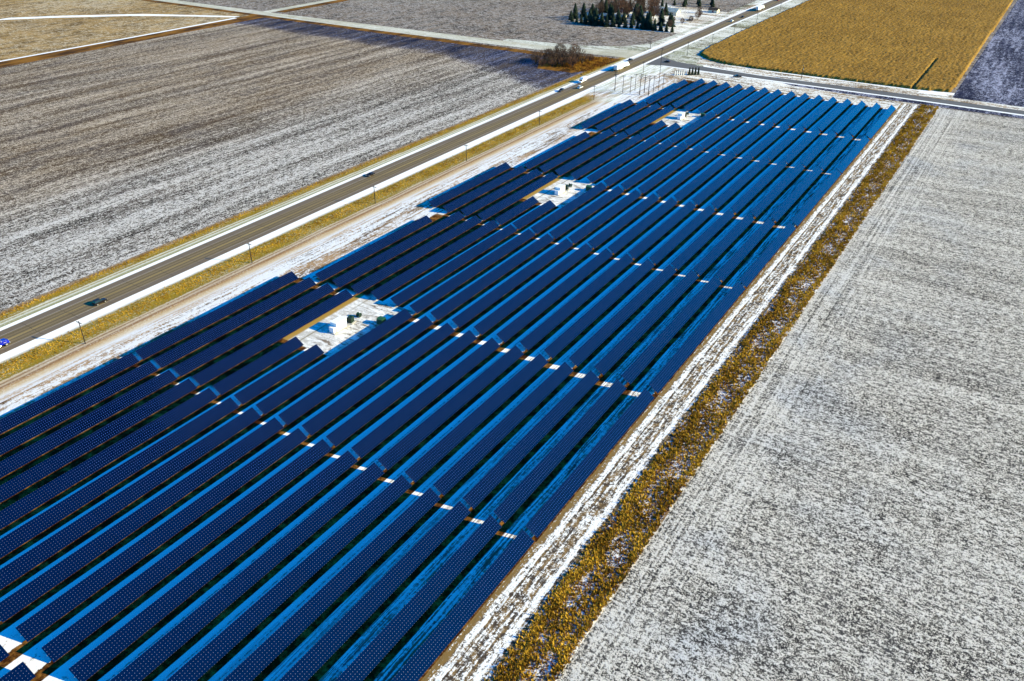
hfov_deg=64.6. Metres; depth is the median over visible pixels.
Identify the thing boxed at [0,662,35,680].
solar table
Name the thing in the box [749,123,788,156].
solar table
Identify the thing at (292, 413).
solar table
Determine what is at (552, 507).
solar table
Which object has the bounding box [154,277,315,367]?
solar table
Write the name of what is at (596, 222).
solar table
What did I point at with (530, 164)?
solar table
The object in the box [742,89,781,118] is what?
solar table
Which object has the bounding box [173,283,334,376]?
solar table
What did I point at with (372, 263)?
solar table
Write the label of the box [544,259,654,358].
solar table
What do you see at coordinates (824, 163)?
solar table
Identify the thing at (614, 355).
solar table
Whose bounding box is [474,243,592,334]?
solar table
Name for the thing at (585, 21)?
conifer
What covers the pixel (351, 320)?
transformer
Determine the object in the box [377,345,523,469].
solar table
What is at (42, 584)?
solar table
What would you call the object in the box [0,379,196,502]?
solar table
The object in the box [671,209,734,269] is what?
solar table
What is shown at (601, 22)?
conifer
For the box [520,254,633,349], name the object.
solar table
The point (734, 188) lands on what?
solar table
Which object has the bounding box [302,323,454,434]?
solar table
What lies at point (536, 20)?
ground
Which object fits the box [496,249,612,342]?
solar table
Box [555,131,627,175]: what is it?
solar table
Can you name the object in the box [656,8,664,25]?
conifer
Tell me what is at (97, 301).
car
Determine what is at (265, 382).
solar table
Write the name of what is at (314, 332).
gravel pad
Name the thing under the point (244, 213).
field edge grass
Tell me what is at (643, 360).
solar table
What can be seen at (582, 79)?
box truck
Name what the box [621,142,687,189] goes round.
solar table
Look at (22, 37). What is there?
stubble field
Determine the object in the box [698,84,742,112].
solar table
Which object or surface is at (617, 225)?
solar table
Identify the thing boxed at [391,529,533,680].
solar table
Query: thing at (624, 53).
gravel road
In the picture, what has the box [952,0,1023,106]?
field
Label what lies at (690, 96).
solar table
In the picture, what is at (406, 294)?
solar table
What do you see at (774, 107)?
solar table
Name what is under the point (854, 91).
snow shoulder
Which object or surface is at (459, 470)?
solar table
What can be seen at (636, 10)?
bare tree
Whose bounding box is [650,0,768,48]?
snow bank
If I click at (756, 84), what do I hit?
roadside snow
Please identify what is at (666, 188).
solar table
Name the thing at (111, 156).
plowed field
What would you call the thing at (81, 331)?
utility pole
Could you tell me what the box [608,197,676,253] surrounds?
solar table
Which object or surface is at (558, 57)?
bare bush
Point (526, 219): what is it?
solar table
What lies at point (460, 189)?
solar table
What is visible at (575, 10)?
conifer
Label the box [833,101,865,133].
solar table
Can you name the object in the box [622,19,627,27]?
conifer
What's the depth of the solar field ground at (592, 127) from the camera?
471.72 m
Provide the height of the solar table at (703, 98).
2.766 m
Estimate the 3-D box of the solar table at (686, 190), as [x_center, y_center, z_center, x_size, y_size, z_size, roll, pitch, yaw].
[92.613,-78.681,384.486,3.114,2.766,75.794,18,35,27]
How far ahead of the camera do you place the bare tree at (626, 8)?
743.23 m
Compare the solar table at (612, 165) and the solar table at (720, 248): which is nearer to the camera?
the solar table at (720, 248)
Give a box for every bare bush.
[529,52,543,63]
[537,58,545,65]
[538,48,552,61]
[547,59,555,66]
[551,47,564,58]
[552,52,563,61]
[557,57,566,65]
[560,49,574,60]
[564,51,576,61]
[567,56,577,66]
[573,46,586,61]
[577,53,587,62]
[585,52,594,60]
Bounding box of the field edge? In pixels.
[553,107,938,680]
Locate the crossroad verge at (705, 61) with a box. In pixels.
[697,57,1023,110]
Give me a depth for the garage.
784.49 m
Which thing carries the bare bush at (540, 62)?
on the weed patch
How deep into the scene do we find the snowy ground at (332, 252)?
314.02 m
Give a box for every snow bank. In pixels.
[503,0,761,51]
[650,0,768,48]
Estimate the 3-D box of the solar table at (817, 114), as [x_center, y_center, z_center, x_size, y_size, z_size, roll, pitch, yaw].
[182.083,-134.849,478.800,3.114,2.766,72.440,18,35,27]
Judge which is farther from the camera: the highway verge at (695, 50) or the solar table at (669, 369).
the highway verge at (695, 50)
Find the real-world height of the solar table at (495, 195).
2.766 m
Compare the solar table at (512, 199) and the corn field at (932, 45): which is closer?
the solar table at (512, 199)
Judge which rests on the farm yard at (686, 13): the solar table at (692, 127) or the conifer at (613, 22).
the conifer at (613, 22)
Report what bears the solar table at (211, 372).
on the solar field ground at (32, 656)
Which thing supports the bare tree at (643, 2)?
on the farm yard at (686, 13)
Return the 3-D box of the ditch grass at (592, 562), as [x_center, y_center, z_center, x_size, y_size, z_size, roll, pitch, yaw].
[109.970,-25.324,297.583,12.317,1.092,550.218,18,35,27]
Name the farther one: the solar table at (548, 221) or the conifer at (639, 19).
the conifer at (639, 19)
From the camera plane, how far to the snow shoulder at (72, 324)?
328.30 m
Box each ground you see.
[0,76,882,418]
[0,80,895,680]
[0,277,303,439]
[179,0,1023,119]
[429,167,514,209]
[581,103,637,129]
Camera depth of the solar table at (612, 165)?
400.87 m
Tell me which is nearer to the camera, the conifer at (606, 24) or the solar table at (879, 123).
the solar table at (879, 123)
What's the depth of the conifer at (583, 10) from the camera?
755.69 m
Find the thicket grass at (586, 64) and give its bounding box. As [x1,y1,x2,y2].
[546,56,614,71]
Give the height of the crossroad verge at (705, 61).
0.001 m
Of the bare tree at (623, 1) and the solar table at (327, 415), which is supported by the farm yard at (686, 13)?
the bare tree at (623, 1)
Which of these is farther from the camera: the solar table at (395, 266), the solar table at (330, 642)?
the solar table at (395, 266)
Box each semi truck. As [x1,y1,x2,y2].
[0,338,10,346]
[614,61,629,70]
[756,5,764,10]
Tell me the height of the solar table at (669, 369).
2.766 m
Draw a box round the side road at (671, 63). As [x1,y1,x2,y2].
[646,57,1023,114]
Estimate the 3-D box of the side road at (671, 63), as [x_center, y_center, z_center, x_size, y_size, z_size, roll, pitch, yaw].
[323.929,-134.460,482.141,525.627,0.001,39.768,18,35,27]
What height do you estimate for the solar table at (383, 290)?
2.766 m
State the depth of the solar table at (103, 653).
169.84 m
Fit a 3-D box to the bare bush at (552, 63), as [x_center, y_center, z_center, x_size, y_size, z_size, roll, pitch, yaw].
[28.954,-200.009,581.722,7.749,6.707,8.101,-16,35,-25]
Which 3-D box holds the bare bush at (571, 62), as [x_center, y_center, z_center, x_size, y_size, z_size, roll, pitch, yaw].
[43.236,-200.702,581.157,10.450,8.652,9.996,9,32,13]
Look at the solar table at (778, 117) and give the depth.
484.12 m
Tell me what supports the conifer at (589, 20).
on the farm yard at (686, 13)
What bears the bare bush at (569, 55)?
on the plowed field at (111, 156)
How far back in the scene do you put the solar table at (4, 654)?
153.49 m
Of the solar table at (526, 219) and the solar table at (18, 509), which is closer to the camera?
the solar table at (18, 509)
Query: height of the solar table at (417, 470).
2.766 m
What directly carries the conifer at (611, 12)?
on the farm yard at (686, 13)
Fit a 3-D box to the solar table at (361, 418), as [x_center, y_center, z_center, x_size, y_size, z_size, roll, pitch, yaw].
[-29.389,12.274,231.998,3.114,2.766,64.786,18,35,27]
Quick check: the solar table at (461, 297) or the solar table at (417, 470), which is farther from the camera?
the solar table at (461, 297)
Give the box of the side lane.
[263,0,334,11]
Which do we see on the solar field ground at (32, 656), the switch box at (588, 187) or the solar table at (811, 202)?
the solar table at (811, 202)
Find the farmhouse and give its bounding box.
[653,6,680,15]
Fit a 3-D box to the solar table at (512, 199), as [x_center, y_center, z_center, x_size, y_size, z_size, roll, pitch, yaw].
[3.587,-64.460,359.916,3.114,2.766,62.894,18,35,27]
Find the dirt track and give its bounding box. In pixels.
[421,103,919,680]
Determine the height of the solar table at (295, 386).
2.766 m
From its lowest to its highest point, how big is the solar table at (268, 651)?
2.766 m
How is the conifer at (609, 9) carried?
on the farm yard at (686, 13)
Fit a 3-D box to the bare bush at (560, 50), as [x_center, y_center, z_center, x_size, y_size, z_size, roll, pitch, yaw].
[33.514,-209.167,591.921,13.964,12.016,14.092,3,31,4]
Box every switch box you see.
[375,316,385,325]
[585,185,591,190]
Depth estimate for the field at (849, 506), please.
197.73 m
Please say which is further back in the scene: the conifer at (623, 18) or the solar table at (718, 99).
the conifer at (623, 18)
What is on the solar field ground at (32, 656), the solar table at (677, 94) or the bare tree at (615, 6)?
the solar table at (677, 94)
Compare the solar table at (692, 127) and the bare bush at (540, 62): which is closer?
the solar table at (692, 127)
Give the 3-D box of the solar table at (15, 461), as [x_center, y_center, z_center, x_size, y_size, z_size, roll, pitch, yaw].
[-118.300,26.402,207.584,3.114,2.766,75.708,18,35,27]
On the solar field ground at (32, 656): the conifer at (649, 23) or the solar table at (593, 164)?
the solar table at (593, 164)
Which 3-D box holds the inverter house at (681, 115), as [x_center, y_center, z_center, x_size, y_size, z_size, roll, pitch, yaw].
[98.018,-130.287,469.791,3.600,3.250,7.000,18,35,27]
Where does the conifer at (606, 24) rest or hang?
on the farm yard at (686, 13)
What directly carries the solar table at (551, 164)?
on the solar field ground at (32, 656)
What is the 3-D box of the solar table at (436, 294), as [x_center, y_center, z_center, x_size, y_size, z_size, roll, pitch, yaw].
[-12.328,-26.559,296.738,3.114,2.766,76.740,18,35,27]
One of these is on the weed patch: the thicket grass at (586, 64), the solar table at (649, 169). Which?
the thicket grass at (586, 64)
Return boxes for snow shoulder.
[0,0,770,330]
[0,0,790,359]
[658,65,1023,115]
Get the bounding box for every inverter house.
[327,316,349,334]
[552,184,566,195]
[676,112,685,119]
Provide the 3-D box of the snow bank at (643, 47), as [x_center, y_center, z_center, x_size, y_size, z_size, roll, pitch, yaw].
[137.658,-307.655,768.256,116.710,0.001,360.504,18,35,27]
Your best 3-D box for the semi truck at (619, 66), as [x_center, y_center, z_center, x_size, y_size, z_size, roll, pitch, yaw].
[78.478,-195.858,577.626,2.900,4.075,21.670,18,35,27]
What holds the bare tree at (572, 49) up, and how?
on the plowed field at (111, 156)
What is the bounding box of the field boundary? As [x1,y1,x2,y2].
[0,15,263,67]
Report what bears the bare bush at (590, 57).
on the plowed field at (111, 156)
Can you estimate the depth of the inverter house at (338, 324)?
258.91 m
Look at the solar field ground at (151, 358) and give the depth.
243.23 m
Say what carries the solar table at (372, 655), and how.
on the solar field ground at (32, 656)
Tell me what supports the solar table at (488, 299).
on the solar field ground at (32, 656)
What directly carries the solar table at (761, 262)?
on the solar field ground at (32, 656)
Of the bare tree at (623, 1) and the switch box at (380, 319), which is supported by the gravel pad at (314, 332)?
the switch box at (380, 319)
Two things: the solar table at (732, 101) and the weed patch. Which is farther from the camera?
the weed patch
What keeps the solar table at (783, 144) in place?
on the solar field ground at (32, 656)
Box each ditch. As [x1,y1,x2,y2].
[142,0,548,55]
[277,0,347,11]
[490,105,940,680]
[785,83,1023,118]
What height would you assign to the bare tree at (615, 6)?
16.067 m
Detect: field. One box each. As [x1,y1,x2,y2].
[0,0,248,60]
[0,17,583,310]
[557,108,1023,680]
[700,0,1012,92]
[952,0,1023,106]
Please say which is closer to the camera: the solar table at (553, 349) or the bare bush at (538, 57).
the solar table at (553, 349)
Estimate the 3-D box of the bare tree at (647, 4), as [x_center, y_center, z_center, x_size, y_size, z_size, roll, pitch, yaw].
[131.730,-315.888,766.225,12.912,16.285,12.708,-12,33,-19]
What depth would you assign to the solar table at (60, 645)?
173.85 m
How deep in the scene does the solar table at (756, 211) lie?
365.73 m
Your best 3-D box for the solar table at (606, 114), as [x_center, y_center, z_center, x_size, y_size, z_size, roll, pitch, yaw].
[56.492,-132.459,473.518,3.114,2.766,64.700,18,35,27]
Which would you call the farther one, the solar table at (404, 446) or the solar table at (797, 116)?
the solar table at (797, 116)
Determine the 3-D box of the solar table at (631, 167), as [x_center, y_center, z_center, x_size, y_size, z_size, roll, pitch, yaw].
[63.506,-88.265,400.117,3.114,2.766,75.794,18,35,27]
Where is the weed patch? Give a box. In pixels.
[538,56,620,72]
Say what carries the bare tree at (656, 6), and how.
on the farm yard at (686, 13)
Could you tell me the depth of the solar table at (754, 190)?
369.42 m
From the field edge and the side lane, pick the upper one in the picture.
the side lane
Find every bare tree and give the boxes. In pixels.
[553,43,565,54]
[570,43,580,55]
[594,1,604,15]
[607,0,617,13]
[617,0,624,11]
[618,1,630,14]
[626,0,635,12]
[634,6,644,17]
[635,0,645,4]
[645,0,656,10]
[647,0,660,18]
[655,6,665,18]
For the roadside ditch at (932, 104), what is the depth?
505.83 m
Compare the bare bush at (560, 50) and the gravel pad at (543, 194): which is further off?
the bare bush at (560, 50)
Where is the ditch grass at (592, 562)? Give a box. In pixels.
[484,104,938,680]
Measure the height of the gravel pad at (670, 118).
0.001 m
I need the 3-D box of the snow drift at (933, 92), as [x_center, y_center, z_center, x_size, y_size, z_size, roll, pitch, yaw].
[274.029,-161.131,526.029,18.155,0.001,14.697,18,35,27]
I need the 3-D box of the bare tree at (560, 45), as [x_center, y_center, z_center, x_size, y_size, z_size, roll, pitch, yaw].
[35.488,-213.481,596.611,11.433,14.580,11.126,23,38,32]
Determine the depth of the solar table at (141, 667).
168.11 m
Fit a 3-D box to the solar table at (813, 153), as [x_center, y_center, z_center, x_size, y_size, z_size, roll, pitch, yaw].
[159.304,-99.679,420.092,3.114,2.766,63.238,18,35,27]
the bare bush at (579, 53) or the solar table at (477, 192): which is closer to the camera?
the solar table at (477, 192)
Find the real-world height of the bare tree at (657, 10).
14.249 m
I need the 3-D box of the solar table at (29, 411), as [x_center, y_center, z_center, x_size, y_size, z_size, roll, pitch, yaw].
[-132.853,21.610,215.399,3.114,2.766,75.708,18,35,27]
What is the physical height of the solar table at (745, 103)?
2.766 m
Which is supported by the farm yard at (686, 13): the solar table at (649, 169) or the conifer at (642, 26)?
the conifer at (642, 26)
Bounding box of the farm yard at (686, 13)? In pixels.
[566,0,729,33]
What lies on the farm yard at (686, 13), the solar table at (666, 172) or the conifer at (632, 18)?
the conifer at (632, 18)
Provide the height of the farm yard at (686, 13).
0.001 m
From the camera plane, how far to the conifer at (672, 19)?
718.32 m
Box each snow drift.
[0,14,238,19]
[0,18,235,61]
[918,90,946,95]
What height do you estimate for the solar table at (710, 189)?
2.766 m
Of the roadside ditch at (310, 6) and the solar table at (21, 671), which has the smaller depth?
the solar table at (21, 671)
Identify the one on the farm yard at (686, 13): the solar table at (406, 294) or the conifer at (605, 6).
the conifer at (605, 6)
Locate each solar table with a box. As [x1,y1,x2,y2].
[0,353,139,433]
[0,361,157,454]
[0,370,176,477]
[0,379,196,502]
[0,388,216,528]
[0,397,238,557]
[0,407,260,589]
[0,417,283,622]
[0,645,8,661]
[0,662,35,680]
[16,428,306,641]
[42,439,331,661]
[69,451,357,680]
[110,462,383,680]
[135,271,298,358]
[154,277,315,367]
[166,475,411,680]
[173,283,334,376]
[192,289,352,385]
[213,337,303,394]
[223,488,440,680]
[234,344,323,404]
[256,309,412,414]
[278,316,433,424]
[279,501,470,680]
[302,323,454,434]
[315,215,432,280]
[326,330,476,446]
[332,211,463,287]
[335,515,501,680]
[351,215,481,293]
[351,338,499,457]
[371,220,498,299]
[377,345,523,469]
[390,224,516,305]
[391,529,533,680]
[405,354,547,482]
[410,229,534,312]
[429,162,510,207]
[430,233,553,319]
[433,362,573,495]
[443,165,526,212]
[452,238,572,327]
[461,169,541,215]
[463,370,599,508]
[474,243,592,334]
[477,172,556,220]
[493,379,626,522]
[495,196,538,224]
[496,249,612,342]
[513,200,555,228]
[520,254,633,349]
[524,131,589,168]
[526,389,653,537]
[531,182,606,233]
[539,129,613,172]
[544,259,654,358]
[549,186,623,238]
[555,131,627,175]
[568,190,640,243]
[569,264,675,366]
[571,134,642,178]
[581,99,633,128]
[587,137,657,182]
[588,193,658,248]
[594,270,698,374]
[595,101,647,130]
[604,139,672,185]
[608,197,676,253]
[611,103,660,132]
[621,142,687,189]
[621,276,721,383]
[625,105,673,134]
[628,201,695,258]
[638,145,703,193]
[639,120,665,137]
[645,79,687,103]
[649,205,714,263]
[649,282,744,392]
[654,123,679,139]
[656,148,719,196]
[659,78,704,105]
[669,111,715,142]
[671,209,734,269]
[672,80,717,107]
[674,150,735,200]
[684,82,729,110]
[685,114,729,145]
[692,154,752,204]
[693,213,754,274]
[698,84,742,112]
[700,116,743,148]
[711,156,769,208]
[713,85,754,114]
[716,118,758,151]
[716,218,774,280]
[727,87,768,116]
[730,160,786,213]
[732,120,773,154]
[739,222,795,287]
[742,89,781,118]
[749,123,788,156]
[750,162,804,217]
[756,91,795,121]
[766,126,804,159]
[771,93,808,123]
[771,166,822,221]
[783,128,820,162]
[786,95,822,125]
[791,169,840,226]
[800,131,835,166]
[802,97,836,127]
[817,99,851,130]
[818,133,852,169]
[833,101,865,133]
[836,136,868,172]
[849,102,880,135]
[866,104,895,138]
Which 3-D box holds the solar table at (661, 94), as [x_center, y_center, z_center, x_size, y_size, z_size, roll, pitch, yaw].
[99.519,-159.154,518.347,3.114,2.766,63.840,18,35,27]
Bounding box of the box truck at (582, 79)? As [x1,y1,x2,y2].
[578,76,586,82]
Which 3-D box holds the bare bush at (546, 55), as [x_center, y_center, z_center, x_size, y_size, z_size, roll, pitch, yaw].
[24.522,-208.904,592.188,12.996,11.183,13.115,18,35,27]
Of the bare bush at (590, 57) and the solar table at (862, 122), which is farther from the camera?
the bare bush at (590, 57)
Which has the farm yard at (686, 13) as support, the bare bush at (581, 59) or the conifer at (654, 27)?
the conifer at (654, 27)
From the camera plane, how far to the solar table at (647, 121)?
460.86 m
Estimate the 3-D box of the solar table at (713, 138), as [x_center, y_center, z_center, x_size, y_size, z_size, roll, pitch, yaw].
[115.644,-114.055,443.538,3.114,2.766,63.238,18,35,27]
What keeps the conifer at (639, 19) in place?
on the farm yard at (686, 13)
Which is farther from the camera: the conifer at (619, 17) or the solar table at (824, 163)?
the conifer at (619, 17)
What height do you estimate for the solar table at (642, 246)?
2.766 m
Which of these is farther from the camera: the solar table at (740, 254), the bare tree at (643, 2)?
the bare tree at (643, 2)
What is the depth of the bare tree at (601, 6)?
751.51 m
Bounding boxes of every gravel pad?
[283,294,414,356]
[522,177,596,207]
[652,109,705,127]
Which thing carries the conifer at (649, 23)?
on the farm yard at (686, 13)
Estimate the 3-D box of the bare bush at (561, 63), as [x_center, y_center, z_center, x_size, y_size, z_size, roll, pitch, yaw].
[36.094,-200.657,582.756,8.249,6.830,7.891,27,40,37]
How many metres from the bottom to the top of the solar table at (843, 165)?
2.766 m
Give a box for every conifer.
[572,3,578,18]
[580,3,587,17]
[581,13,587,23]
[585,13,592,24]
[591,7,598,25]
[598,12,604,25]
[603,15,609,26]
[604,0,607,12]
[605,3,611,18]
[609,5,615,20]
[609,13,616,26]
[616,12,622,24]
[621,12,627,22]
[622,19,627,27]
[629,12,634,25]
[637,9,643,23]
[639,16,646,29]
[645,14,652,29]
[651,19,656,30]
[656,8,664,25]
[657,22,663,30]
[664,2,668,15]
[668,14,675,26]
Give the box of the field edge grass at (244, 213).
[0,65,604,316]
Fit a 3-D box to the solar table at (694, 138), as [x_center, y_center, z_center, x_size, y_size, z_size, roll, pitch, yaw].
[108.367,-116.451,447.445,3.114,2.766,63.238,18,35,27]
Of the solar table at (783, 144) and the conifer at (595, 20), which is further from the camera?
the conifer at (595, 20)
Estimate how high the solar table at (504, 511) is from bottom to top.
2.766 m
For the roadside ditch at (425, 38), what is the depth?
697.63 m
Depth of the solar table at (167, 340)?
263.88 m
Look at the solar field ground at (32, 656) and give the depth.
214.18 m
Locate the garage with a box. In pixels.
[708,7,719,12]
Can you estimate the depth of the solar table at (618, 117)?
468.37 m
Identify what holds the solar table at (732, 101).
on the solar field ground at (32, 656)
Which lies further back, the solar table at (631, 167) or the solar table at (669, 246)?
the solar table at (631, 167)
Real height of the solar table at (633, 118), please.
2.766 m
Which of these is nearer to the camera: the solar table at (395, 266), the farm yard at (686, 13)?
the solar table at (395, 266)
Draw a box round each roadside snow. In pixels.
[662,68,919,108]
[703,65,954,94]
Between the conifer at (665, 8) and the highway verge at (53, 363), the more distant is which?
the conifer at (665, 8)
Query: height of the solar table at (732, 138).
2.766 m
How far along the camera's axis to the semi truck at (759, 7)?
795.46 m
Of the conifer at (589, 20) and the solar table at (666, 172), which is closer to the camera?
the solar table at (666, 172)
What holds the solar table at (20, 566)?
on the solar field ground at (32, 656)
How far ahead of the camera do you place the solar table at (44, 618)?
177.89 m
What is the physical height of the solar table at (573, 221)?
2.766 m
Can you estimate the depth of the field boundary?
648.31 m
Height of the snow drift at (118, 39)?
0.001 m
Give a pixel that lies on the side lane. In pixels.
(295, 6)
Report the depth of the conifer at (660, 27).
700.72 m
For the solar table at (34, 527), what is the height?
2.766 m
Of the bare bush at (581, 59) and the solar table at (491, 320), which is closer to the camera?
the solar table at (491, 320)
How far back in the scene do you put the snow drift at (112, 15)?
753.28 m
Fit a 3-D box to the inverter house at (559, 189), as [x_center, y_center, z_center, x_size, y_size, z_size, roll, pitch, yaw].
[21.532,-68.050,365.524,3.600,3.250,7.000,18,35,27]
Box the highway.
[0,0,788,354]
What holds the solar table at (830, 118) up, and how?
on the solar field ground at (32, 656)
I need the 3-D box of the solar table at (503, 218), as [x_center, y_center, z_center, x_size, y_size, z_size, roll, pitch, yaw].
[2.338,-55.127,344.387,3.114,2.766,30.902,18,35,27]
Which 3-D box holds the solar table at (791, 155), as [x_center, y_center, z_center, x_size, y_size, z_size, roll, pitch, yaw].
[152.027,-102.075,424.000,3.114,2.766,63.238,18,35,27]
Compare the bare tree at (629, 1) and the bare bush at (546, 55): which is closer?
the bare bush at (546, 55)
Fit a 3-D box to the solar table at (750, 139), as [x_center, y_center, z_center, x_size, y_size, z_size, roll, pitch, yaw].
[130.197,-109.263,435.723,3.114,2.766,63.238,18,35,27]
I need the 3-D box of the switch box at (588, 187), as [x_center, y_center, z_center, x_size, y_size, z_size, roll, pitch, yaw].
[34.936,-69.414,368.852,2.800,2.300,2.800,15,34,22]
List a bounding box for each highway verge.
[0,57,677,402]
[663,0,807,65]
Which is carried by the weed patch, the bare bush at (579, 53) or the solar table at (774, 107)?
the bare bush at (579, 53)
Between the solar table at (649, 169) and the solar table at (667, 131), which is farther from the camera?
the solar table at (667, 131)
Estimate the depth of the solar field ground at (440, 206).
369.67 m
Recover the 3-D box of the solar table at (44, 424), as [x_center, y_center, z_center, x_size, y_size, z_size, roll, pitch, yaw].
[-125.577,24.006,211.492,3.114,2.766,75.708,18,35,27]
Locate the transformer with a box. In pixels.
[347,315,355,324]
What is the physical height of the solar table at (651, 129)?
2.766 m
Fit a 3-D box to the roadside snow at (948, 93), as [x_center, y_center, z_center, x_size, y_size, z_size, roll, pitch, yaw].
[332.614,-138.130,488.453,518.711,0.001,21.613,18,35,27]
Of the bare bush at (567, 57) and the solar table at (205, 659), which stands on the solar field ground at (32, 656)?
the solar table at (205, 659)
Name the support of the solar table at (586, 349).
on the solar field ground at (32, 656)
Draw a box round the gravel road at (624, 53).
[156,0,642,57]
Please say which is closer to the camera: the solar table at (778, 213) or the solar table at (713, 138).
the solar table at (778, 213)
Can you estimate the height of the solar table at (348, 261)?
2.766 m
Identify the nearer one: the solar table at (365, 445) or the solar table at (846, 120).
the solar table at (365, 445)
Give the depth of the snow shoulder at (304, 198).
348.54 m
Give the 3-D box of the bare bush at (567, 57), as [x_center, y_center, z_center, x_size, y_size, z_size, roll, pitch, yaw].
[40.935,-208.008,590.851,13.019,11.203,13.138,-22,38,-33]
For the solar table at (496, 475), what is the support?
on the solar field ground at (32, 656)
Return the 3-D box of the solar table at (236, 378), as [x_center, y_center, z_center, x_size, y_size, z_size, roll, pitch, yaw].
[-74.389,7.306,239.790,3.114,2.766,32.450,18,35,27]
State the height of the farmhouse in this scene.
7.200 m

